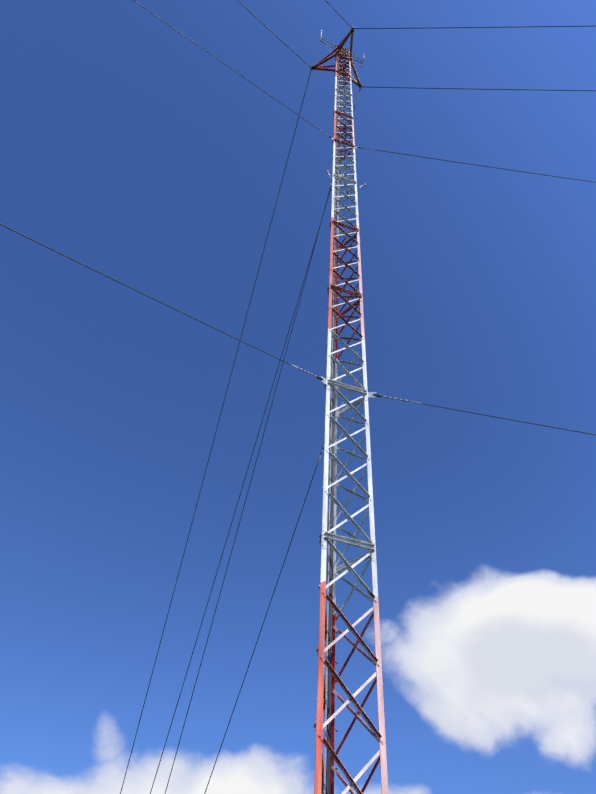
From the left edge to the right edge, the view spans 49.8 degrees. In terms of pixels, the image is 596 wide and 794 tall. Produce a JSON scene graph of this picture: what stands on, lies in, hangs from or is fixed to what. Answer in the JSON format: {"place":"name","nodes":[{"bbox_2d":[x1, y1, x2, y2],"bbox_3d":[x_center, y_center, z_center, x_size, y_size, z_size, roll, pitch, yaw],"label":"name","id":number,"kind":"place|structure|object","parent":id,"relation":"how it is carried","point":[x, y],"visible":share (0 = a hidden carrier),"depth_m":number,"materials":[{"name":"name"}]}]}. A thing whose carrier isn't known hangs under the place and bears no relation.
{"place":"outdoors","nodes":[
{"label":"outdoors","id":0,"kind":"place"},
{"bbox_2d":[0,0,595,793],"label":"sky","id":1,"kind":"structure","parent":0,"point":[130,152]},
{"label":"ground","id":2,"kind":"structure","parent":0,"visible":0},
{"bbox_3d":[0.604,12.681,8.174,2.994,1.460,2.994,2,-51,2],"label":"mast pier","id":3,"kind":"object","parent":2,"relation":"on","visible":0},
{"bbox_2d":[313,45,387,793],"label":"lattice mast","id":4,"kind":"object","parent":3,"relation":"on","point":[319,725],"visible":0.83,"depth_m":19.86,"materials":[{"name":"metal"}]},
{"bbox_2d":[324,57,338,793],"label":"feeder cables","id":5,"kind":"object","parent":4,"relation":"attached to","point":[327,775],"visible":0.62,"depth_m":18.07,"materials":[{"name":"black plastic"}]},
{"bbox_2d":[310,27,361,88],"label":"outrigger frame","id":6,"kind":"object","parent":4,"relation":"attached to","point":[316,66],"visible":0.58,"depth_m":69.40,"materials":[{"name":"paint"}]},
{"bbox_2d":[0,0,595,793],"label":"guy wires","id":7,"kind":"object","parent":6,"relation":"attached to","point":[288,342],"visible":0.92,"depth_m":45.81,"materials":[{"name":"black metal"}]},
{"bbox_2d":[320,30,364,66],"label":"antenna boom","id":8,"kind":"object","parent":4,"relation":"attached to","point":[360,65],"visible":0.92,"depth_m":72.53,"materials":[{"name":"white metal"}]},
{"bbox_2d":[326,169,365,188],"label":"obstruction lights","id":9,"kind":"object","parent":4,"relation":"attached to","point":[327,171],"visible":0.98,"depth_m":39.80,"materials":[{"name":"grey metal"}]},
{"bbox_2d":[291,27,421,465],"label":"guy wire insulators","id":10,"kind":"object","parent":4,"relation":"attached to","point":[321,378],"visible":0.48,"depth_m":23.42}
]}

